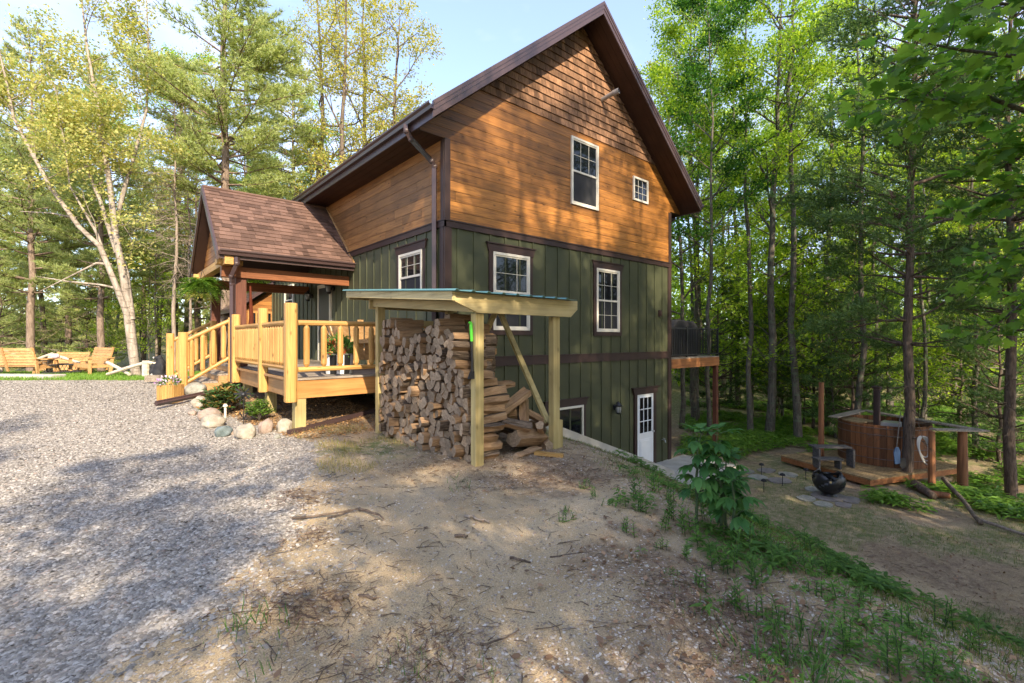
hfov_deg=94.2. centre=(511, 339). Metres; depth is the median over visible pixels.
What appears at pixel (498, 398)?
firewood log
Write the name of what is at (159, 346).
background tree
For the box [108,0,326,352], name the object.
white pine
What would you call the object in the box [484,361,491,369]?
firewood log
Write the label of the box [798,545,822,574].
weed
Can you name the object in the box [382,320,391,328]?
firewood log
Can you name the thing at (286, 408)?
bark mulch
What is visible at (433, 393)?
firewood log
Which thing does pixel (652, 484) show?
weed
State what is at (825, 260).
maple tree
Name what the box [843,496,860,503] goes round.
flagstone
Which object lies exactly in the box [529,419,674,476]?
retaining wall
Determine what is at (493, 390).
firewood log
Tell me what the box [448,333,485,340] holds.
firewood log
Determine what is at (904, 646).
seedling cover
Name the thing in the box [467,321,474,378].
splitting axe
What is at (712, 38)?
maple tree
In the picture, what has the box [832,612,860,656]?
weed
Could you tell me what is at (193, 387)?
garden rock
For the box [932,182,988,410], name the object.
slim tree
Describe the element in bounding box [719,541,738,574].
weed
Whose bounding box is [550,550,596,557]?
stick
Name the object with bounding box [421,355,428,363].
firewood log
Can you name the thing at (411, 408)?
firewood log
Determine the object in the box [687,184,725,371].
background tree
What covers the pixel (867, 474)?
tub platform
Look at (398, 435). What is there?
firewood log
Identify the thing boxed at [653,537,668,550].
weed
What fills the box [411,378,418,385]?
firewood log
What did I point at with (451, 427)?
firewood log
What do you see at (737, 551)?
weed
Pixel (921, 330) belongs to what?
sapling
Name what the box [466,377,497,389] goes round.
firewood log
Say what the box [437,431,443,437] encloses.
firewood log
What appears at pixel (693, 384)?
maple tree
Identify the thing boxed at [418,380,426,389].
firewood log
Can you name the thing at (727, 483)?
tall leafy plant
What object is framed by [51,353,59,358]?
pink cushion
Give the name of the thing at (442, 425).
firewood log
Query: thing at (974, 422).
slim tree
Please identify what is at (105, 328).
young tree
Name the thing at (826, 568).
weed
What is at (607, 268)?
window
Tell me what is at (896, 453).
blue paddle
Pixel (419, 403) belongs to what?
firewood log
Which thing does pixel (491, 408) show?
firewood log
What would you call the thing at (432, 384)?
firewood log
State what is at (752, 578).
weed
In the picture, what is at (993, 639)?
yard grass
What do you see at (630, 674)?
pebbles
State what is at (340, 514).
stick
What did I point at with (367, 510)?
stick
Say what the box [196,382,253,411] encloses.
shrub
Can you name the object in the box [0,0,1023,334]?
sky
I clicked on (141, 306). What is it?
young tree
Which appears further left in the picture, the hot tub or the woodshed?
the woodshed
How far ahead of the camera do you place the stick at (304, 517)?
4.09 m
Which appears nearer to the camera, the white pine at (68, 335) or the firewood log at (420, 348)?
the firewood log at (420, 348)
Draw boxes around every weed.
[558,511,577,521]
[579,478,589,488]
[590,485,596,497]
[621,518,637,537]
[628,473,644,496]
[635,491,650,512]
[647,467,662,491]
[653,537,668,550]
[658,509,672,531]
[662,493,676,520]
[663,481,677,501]
[663,567,679,577]
[676,502,693,533]
[681,540,691,561]
[690,512,703,547]
[690,565,711,594]
[698,493,714,521]
[704,536,723,569]
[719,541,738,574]
[726,577,747,613]
[727,513,747,544]
[729,516,758,566]
[743,507,756,541]
[743,548,769,588]
[743,593,783,617]
[756,526,767,552]
[758,514,771,530]
[764,530,787,570]
[768,601,810,630]
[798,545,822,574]
[800,524,819,556]
[805,578,842,598]
[820,555,835,575]
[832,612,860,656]
[841,603,882,627]
[856,582,876,605]
[873,616,915,680]
[891,599,919,629]
[915,643,942,675]
[925,593,962,630]
[958,617,990,657]
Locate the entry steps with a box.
[166,319,229,394]
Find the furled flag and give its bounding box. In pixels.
[248,286,253,323]
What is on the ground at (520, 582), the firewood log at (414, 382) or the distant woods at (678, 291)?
the distant woods at (678, 291)
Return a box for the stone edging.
[0,374,65,378]
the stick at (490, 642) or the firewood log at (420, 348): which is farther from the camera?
the firewood log at (420, 348)
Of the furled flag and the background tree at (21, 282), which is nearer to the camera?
the furled flag
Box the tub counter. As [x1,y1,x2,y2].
[818,382,989,485]
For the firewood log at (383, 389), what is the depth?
7.51 m
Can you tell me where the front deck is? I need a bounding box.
[206,303,425,428]
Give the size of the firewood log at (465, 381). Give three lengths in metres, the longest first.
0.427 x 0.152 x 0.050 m
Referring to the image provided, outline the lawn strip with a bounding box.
[0,370,200,380]
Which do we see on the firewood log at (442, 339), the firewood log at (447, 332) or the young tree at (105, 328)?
the firewood log at (447, 332)
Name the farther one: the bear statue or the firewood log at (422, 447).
the bear statue
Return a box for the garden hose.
[917,436,927,464]
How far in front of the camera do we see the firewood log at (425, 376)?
6.64 m
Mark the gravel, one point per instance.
(19, 658)
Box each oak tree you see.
[0,101,57,360]
[88,37,258,336]
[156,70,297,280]
[233,0,413,198]
[276,0,435,185]
[284,0,394,186]
[328,0,446,142]
[639,35,755,283]
[929,0,1023,431]
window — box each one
[284,284,293,302]
[394,238,427,288]
[485,241,536,334]
[543,396,588,435]
[570,135,598,210]
[592,260,624,335]
[632,176,648,204]
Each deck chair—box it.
[327,326,368,364]
[342,320,374,359]
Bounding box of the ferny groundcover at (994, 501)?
[675,398,1023,519]
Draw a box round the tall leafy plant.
[673,422,767,542]
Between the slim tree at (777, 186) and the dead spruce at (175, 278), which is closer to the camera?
the dead spruce at (175, 278)
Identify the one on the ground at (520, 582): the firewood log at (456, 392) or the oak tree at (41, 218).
the oak tree at (41, 218)
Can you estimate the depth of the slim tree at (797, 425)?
18.02 m
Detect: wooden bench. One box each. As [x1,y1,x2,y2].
[0,348,57,373]
[39,352,90,371]
[69,347,114,374]
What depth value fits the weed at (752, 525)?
3.62 m
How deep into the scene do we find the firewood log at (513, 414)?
6.60 m
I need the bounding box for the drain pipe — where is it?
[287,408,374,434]
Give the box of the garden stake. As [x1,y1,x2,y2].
[234,386,250,423]
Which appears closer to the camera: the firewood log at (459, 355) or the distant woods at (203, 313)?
the firewood log at (459, 355)
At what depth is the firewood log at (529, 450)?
6.25 m
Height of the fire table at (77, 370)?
0.370 m
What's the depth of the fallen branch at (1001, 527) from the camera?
9.35 m
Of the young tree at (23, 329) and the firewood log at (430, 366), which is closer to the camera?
the firewood log at (430, 366)
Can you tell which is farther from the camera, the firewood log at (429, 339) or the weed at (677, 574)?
the firewood log at (429, 339)
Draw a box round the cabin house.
[154,1,703,462]
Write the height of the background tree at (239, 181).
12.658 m
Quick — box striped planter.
[319,332,359,373]
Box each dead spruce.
[117,57,220,370]
[120,186,188,361]
[136,122,221,370]
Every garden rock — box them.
[184,382,206,398]
[188,410,196,415]
[190,395,208,407]
[197,408,221,420]
[200,414,226,428]
[214,425,232,436]
[233,423,255,439]
[258,418,273,433]
[276,418,291,432]
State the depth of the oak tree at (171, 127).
27.63 m
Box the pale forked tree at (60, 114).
[0,0,195,374]
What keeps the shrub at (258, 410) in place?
on the ground at (520, 582)
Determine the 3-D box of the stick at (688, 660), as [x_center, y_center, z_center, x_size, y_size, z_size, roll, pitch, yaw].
[0.863,1.512,2.237,0.143,0.024,0.033,0,0,20]
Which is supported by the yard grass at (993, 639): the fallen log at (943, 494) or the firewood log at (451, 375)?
the fallen log at (943, 494)
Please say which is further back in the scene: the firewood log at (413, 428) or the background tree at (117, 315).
the background tree at (117, 315)
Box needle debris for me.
[180,455,827,682]
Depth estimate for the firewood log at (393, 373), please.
7.37 m
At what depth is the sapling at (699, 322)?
21.24 m
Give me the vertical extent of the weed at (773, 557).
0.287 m
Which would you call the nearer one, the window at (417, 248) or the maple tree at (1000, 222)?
the window at (417, 248)
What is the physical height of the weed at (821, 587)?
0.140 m
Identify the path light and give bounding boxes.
[223,404,227,417]
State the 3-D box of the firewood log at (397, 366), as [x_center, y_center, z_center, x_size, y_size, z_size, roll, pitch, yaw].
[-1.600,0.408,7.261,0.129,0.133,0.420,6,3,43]
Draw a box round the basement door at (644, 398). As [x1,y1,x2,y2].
[631,385,658,462]
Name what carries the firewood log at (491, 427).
on the firewood log at (490, 437)
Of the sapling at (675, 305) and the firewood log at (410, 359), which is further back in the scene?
the sapling at (675, 305)
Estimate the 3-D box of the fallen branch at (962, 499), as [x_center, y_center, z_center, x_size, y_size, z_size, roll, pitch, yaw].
[10.084,3.568,10.699,0.107,0.330,2.599,0,0,29]
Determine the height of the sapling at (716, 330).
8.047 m
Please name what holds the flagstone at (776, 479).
on the ground at (520, 582)
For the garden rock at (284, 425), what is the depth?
7.67 m
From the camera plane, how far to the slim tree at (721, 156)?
27.41 m
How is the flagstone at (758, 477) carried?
on the ground at (520, 582)
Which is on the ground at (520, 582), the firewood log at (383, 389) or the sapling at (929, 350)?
the sapling at (929, 350)
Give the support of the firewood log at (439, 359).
on the firewood log at (442, 365)
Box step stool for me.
[809,444,854,468]
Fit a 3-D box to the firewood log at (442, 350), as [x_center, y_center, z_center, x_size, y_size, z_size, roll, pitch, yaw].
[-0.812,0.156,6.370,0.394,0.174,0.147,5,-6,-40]
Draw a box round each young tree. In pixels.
[0,235,56,368]
[0,252,51,370]
[0,294,20,346]
[0,295,57,369]
[9,269,95,359]
[35,245,144,371]
[65,291,127,370]
[78,293,142,370]
[88,233,183,370]
[105,234,182,366]
[149,299,185,352]
[195,277,220,343]
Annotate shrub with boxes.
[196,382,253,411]
[197,401,228,410]
[241,397,274,419]
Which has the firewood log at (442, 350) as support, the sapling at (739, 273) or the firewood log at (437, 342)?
the firewood log at (437, 342)
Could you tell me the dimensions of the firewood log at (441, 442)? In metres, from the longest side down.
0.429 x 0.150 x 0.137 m
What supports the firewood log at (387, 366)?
on the firewood log
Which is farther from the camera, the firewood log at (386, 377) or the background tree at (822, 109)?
the background tree at (822, 109)
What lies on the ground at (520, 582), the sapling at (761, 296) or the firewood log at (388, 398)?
the sapling at (761, 296)
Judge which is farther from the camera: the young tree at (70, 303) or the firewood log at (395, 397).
the young tree at (70, 303)
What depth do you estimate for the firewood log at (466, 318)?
6.63 m
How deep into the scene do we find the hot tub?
13.41 m
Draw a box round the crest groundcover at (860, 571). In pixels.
[607,448,1023,648]
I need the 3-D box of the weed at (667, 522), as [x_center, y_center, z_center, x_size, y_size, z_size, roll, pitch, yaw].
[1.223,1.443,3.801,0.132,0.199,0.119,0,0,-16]
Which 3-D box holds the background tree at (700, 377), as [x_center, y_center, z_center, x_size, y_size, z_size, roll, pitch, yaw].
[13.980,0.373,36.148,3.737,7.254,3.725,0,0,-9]
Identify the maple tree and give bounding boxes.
[35,58,148,347]
[121,42,243,335]
[294,97,355,190]
[636,11,761,428]
[644,0,815,421]
[659,0,780,437]
[671,68,784,395]
[700,116,768,398]
[706,125,798,415]
[715,0,881,432]
[742,0,945,426]
[755,117,856,404]
[805,59,900,406]
[902,45,1002,421]
[928,116,1023,406]
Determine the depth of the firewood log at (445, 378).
6.23 m
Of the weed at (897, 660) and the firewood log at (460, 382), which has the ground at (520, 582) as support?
the weed at (897, 660)
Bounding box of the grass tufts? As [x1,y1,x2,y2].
[203,472,989,682]
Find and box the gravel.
[0,380,367,682]
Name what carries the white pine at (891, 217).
on the ground at (520, 582)
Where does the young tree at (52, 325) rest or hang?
on the ground at (520, 582)
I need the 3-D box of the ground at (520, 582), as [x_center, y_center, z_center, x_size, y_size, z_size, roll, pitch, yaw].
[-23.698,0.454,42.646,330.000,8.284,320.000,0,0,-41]
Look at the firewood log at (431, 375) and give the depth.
6.59 m
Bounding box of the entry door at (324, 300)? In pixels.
[317,285,331,360]
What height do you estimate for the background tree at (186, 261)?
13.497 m
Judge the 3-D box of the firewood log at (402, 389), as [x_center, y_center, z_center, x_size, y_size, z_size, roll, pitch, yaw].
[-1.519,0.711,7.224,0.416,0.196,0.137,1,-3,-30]
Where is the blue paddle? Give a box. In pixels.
[893,412,900,463]
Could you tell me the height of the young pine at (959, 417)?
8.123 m
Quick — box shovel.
[899,413,906,468]
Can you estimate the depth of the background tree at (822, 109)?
30.68 m
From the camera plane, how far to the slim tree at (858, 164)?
21.07 m
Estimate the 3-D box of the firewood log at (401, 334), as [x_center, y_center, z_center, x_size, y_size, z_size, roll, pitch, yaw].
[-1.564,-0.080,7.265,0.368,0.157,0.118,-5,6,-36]
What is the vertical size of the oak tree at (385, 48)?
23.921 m
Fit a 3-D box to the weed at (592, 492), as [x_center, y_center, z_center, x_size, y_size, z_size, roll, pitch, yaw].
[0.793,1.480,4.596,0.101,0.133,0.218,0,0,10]
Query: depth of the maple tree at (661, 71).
19.54 m
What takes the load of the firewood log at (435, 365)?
on the firewood log
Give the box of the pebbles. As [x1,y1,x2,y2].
[80,429,1023,682]
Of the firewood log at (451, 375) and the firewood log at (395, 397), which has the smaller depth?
the firewood log at (451, 375)
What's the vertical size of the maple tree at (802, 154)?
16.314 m
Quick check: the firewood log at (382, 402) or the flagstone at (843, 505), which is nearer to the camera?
the firewood log at (382, 402)
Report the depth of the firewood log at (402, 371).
7.15 m
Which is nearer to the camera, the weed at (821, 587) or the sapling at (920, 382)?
the weed at (821, 587)
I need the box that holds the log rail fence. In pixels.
[0,352,155,375]
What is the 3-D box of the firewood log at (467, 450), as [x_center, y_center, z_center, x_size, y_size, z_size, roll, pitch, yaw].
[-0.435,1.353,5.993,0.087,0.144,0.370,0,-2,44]
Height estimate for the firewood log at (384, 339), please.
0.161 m
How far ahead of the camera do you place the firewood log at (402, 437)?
7.06 m
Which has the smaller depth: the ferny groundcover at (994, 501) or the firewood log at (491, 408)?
the firewood log at (491, 408)
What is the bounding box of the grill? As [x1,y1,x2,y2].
[671,320,697,356]
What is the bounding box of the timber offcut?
[534,451,563,457]
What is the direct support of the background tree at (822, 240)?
on the ground at (520, 582)
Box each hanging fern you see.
[174,270,229,305]
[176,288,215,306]
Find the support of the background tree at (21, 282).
on the ground at (520, 582)
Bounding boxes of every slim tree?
[646,0,748,352]
[660,72,724,405]
[684,0,831,429]
[691,12,774,407]
[714,0,851,438]
[742,103,817,318]
[742,108,806,404]
[803,0,924,414]
[805,65,905,385]
[815,59,898,391]
[829,46,919,407]
[836,18,907,409]
[865,70,977,418]
[885,41,967,419]
[903,9,1023,451]
[918,68,1022,423]
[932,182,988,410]
[958,138,1023,409]
[960,68,1023,419]
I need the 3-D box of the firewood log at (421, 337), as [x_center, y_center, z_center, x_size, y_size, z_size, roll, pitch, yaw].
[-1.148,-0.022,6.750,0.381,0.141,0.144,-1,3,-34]
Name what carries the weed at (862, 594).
on the ground at (520, 582)
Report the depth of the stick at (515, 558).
3.27 m
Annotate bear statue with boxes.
[149,355,165,377]
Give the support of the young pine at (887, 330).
on the ground at (520, 582)
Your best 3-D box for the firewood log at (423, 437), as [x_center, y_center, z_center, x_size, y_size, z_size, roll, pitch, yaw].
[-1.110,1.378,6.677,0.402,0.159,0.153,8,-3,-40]
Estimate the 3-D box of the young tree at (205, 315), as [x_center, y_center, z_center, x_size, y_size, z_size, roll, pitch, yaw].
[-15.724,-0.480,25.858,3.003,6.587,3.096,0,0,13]
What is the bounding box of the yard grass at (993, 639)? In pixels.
[545,428,1023,682]
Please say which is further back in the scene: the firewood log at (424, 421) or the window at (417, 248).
the window at (417, 248)
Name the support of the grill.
on the side balcony
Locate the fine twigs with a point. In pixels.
(565, 578)
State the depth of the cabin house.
11.54 m
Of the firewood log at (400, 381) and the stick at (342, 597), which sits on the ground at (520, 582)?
the stick at (342, 597)
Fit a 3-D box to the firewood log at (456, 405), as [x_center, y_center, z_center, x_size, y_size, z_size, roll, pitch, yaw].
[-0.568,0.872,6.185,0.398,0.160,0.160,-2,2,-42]
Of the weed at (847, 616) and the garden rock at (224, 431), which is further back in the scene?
the garden rock at (224, 431)
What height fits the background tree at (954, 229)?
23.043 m
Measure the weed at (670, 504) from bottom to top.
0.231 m
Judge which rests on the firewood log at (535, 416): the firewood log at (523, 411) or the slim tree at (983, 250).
the firewood log at (523, 411)
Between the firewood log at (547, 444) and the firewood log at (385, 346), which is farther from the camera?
the firewood log at (385, 346)
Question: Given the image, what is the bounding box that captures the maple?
[823,0,1023,350]
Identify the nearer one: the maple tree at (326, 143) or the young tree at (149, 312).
the young tree at (149, 312)
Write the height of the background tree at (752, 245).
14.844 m
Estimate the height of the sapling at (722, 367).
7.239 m
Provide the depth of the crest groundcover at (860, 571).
3.57 m
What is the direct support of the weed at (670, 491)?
on the ground at (520, 582)
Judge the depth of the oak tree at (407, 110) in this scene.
22.73 m
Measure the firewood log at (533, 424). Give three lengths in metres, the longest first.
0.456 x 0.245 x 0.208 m
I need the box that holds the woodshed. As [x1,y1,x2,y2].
[342,288,576,466]
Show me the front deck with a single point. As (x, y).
(264, 349)
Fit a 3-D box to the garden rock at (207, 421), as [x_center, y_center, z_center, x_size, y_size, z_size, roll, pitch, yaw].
[-5.043,1.395,8.026,0.429,0.304,0.315,0,0,12]
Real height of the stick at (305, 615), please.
0.016 m
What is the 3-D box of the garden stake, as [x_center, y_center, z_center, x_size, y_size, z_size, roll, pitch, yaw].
[-4.399,1.117,7.800,0.280,0.763,0.080,0,0,0]
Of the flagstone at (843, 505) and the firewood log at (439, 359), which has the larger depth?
the flagstone at (843, 505)
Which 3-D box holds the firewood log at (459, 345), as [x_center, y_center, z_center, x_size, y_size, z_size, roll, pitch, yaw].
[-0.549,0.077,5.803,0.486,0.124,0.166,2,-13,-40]
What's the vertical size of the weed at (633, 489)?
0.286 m
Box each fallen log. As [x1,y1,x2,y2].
[910,480,937,499]
[931,490,950,498]
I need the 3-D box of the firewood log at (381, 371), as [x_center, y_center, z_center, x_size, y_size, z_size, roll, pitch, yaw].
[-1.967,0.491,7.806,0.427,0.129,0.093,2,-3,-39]
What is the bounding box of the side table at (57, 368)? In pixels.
[32,358,61,373]
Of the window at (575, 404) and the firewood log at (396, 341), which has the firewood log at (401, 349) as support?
the firewood log at (396, 341)
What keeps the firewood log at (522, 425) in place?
on the firewood log at (518, 438)
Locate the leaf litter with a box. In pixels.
[270,394,1023,682]
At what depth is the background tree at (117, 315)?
38.63 m
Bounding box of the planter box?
[154,375,183,402]
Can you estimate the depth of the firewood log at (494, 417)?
6.08 m
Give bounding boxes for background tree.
[0,107,93,370]
[0,168,43,299]
[0,210,26,314]
[1,192,50,346]
[77,201,135,370]
[94,192,141,357]
[130,185,192,355]
[131,185,190,332]
[132,223,183,361]
[169,192,218,370]
[218,107,266,283]
[229,173,264,291]
[232,151,281,291]
[272,170,313,197]
[672,158,761,380]
[672,299,712,382]
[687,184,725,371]
[731,49,843,400]
[739,223,765,315]
[815,187,854,297]
[837,328,885,394]
[901,81,995,398]
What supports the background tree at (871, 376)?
on the ground at (520, 582)
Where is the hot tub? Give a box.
[837,385,932,468]
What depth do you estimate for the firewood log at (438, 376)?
6.29 m
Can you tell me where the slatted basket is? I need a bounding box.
[144,375,162,381]
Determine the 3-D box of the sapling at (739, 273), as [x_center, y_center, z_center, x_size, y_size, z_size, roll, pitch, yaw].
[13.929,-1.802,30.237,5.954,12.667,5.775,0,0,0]
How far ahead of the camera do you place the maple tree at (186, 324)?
32.69 m
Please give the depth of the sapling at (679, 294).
36.55 m
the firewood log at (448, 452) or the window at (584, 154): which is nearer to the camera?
the firewood log at (448, 452)
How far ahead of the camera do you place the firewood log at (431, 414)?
6.46 m
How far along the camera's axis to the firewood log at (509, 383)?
6.57 m
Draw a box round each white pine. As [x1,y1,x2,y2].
[0,14,115,371]
[0,60,57,325]
[1,85,127,354]
[27,50,172,370]
[95,125,191,366]
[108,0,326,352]
[139,129,220,371]
[239,55,329,282]
[758,0,1023,482]
[857,79,1005,415]
[884,0,1023,498]
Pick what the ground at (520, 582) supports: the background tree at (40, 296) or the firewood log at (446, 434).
the background tree at (40, 296)
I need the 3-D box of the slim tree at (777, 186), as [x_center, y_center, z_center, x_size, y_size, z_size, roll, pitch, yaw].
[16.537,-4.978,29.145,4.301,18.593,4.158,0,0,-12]
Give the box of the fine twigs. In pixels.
[220,413,1023,682]
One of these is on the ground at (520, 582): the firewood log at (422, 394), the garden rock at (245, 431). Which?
the garden rock at (245, 431)
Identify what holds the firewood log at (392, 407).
on the firewood log at (401, 414)
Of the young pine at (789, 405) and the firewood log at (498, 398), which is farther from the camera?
the young pine at (789, 405)
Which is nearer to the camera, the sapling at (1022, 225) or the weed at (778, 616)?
the weed at (778, 616)
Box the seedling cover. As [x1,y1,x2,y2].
[634,493,1011,682]
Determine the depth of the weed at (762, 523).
4.28 m
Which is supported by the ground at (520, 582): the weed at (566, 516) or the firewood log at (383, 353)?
the weed at (566, 516)
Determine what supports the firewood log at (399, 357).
on the firewood log
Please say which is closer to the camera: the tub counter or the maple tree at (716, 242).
the tub counter
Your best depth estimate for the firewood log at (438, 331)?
6.33 m
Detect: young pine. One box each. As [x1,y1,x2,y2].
[674,255,767,408]
[727,242,820,411]
[739,207,894,428]
[777,206,934,434]
[894,240,1023,432]
[927,271,1023,463]
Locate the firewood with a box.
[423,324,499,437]
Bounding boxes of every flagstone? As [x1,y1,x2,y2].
[740,469,754,473]
[747,474,767,480]
[757,468,775,472]
[767,477,791,483]
[778,472,797,477]
[796,495,815,501]
[804,486,818,491]
[810,491,847,501]
[813,501,832,507]
[835,502,851,507]
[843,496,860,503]
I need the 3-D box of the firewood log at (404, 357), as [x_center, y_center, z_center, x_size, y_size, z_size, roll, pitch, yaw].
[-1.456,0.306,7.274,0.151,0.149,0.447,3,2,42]
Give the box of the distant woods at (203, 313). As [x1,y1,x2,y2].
[0,285,209,345]
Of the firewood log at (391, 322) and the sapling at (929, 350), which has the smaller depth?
the firewood log at (391, 322)
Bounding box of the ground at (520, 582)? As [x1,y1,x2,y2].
[0,320,1023,682]
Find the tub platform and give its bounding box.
[781,449,956,485]
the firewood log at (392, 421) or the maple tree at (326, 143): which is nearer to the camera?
the firewood log at (392, 421)
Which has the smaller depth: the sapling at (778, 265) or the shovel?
the shovel
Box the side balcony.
[671,327,718,441]
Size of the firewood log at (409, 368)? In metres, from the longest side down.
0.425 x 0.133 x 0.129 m
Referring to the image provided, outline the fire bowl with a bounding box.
[812,468,845,496]
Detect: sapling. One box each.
[671,159,781,422]
[671,266,702,386]
[671,281,689,318]
[678,293,746,409]
[684,280,735,378]
[688,210,774,359]
[693,106,877,369]
[704,265,831,390]
[719,270,837,416]
[719,324,742,380]
[720,217,844,414]
[729,215,837,398]
[752,251,859,423]
[776,249,893,437]
[839,247,962,411]
[854,273,930,408]
[874,315,974,417]
[880,332,940,397]
[885,298,934,398]
[900,105,1023,441]
[927,296,1023,398]
[943,208,1023,391]
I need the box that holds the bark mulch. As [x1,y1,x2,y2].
[222,395,374,438]
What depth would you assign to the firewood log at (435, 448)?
6.46 m
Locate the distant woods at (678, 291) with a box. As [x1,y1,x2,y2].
[671,228,1023,387]
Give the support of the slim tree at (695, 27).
on the ground at (520, 582)
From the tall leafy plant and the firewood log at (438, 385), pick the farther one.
the firewood log at (438, 385)
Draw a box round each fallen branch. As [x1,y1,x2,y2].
[941,477,983,524]
[980,518,1023,535]
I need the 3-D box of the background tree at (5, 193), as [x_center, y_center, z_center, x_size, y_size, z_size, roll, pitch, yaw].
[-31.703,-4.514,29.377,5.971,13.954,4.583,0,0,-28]
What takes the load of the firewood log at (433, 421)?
on the firewood log at (431, 429)
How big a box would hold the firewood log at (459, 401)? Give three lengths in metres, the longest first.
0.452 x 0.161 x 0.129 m
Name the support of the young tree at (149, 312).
on the ground at (520, 582)
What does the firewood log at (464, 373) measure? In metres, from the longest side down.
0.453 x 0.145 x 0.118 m
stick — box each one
[270,601,300,608]
[289,610,319,619]
[292,494,316,497]
[292,508,357,518]
[310,638,337,648]
[327,507,358,517]
[332,594,348,600]
[358,507,383,518]
[358,593,375,599]
[454,533,467,537]
[464,514,489,523]
[480,629,518,645]
[510,556,530,562]
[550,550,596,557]
[679,655,711,664]
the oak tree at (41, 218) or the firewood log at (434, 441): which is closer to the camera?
the firewood log at (434, 441)
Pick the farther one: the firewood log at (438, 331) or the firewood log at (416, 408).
the firewood log at (416, 408)
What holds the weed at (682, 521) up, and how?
on the ground at (520, 582)
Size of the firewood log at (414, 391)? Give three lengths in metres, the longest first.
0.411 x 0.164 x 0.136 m
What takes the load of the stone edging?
on the ground at (520, 582)
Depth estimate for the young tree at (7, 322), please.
22.23 m
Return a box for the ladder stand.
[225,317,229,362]
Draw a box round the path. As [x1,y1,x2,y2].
[657,455,735,487]
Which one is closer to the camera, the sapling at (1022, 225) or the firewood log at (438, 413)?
the firewood log at (438, 413)
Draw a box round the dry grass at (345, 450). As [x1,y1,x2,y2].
[290,423,416,473]
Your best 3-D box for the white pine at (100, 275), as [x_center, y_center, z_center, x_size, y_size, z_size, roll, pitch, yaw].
[-17.172,-5.040,20.113,4.846,14.049,4.951,0,0,-44]
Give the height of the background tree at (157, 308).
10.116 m
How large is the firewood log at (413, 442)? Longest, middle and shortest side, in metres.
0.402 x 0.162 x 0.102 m
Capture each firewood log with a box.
[379,360,390,366]
[379,367,385,373]
[379,414,383,421]
[379,422,386,431]
[380,337,388,348]
[380,394,385,406]
[381,335,391,344]
[381,351,387,360]
[381,375,386,384]
[381,385,387,392]
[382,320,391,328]
[384,374,390,382]
[384,413,391,421]
[385,351,392,361]
[385,363,392,369]
[385,394,392,401]
[386,329,391,334]
[386,382,392,391]
[387,417,399,425]
[388,353,396,360]
[389,318,412,327]
[389,402,396,411]
[389,426,399,434]
[390,369,396,378]
[391,411,399,416]
[392,337,401,345]
[392,393,402,400]
[393,345,398,354]
[393,362,404,370]
[393,376,398,387]
[394,320,423,326]
[394,327,422,336]
[394,386,406,394]
[395,399,410,411]
[396,431,405,441]
[397,329,421,339]
[397,354,403,362]
[397,376,410,385]
[398,385,407,392]
[398,394,404,399]
[399,345,404,354]
[399,367,405,375]
[399,411,406,417]
[399,426,405,433]
[400,434,408,442]
[401,373,411,380]
[401,419,406,426]
[402,355,407,364]
[403,338,410,347]
[403,404,410,412]
[404,363,414,372]
[404,436,412,443]
[406,356,416,362]
[407,386,428,396]
[408,423,421,433]
[408,440,416,446]
[410,403,415,412]
[411,343,417,353]
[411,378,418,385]
[411,413,420,418]
[411,417,418,421]
[412,397,418,403]
[412,433,417,441]
[413,371,423,380]
[413,402,420,412]
[414,361,422,370]
[416,343,426,353]
[416,353,432,360]
[417,333,427,342]
[417,398,422,409]
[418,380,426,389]
[418,417,431,426]
[418,432,429,443]
[418,443,429,450]
[419,391,427,398]
[420,363,435,374]
[420,396,428,407]
[420,408,428,416]
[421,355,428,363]
[421,372,429,379]
[421,427,428,431]
[425,325,433,334]
[426,334,433,343]
[426,343,432,353]
[427,354,433,363]
[428,362,434,369]
[428,381,438,388]
[428,402,444,411]
[428,425,436,434]
[429,371,435,380]
[429,390,437,401]
[429,411,441,417]
[429,416,440,426]
[429,436,441,446]
[430,345,435,353]
[430,446,440,451]
[432,354,438,362]
[433,363,439,368]
[433,371,443,380]
[434,318,465,327]
[434,325,464,338]
[434,338,439,347]
[435,409,446,417]
[436,344,447,356]
[436,357,445,362]
[436,381,444,392]
[436,392,444,402]
[436,420,449,431]
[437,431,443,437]
[438,369,446,375]
[439,335,447,344]
[439,361,449,368]
[439,437,445,447]
[440,382,446,394]
[441,409,450,419]
[442,388,453,399]
[443,339,448,347]
[443,400,448,408]
[444,314,470,323]
[444,329,469,338]
[444,373,448,383]
[444,431,449,438]
[444,438,453,449]
[445,357,449,365]
[446,349,485,360]
[446,382,455,391]
[446,448,452,456]
[447,341,486,350]
[447,371,457,381]
[447,402,453,412]
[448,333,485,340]
[448,423,455,430]
[449,393,459,404]
[449,414,461,423]
[449,430,462,441]
[450,359,487,368]
[451,445,465,457]
[453,402,461,413]
[454,375,458,386]
[454,386,459,396]
[454,422,462,429]
[456,397,462,406]
[456,407,466,416]
[457,375,462,386]
[458,369,493,378]
[459,386,484,398]
[459,422,490,436]
[461,436,467,446]
[462,378,470,384]
[462,397,470,409]
[462,413,489,421]
[465,444,470,454]
[465,449,499,461]
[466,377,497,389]
[466,407,470,414]
[466,432,498,444]
[470,422,504,432]
[470,439,502,453]
[484,333,496,345]
[484,346,494,358]
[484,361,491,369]
[484,385,506,396]
[484,393,509,404]
[484,404,504,413]
[484,411,506,423]
[497,380,515,387]
[497,407,517,421]
[499,418,532,431]
[501,427,513,433]
[502,387,531,413]
[506,429,548,446]
[512,445,541,457]
[513,420,536,430]
[517,406,548,426]
[518,399,528,420]
[535,421,545,433]
[539,439,552,449]
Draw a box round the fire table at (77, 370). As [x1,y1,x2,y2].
[42,363,81,373]
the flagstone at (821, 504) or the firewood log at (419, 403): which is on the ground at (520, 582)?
the flagstone at (821, 504)

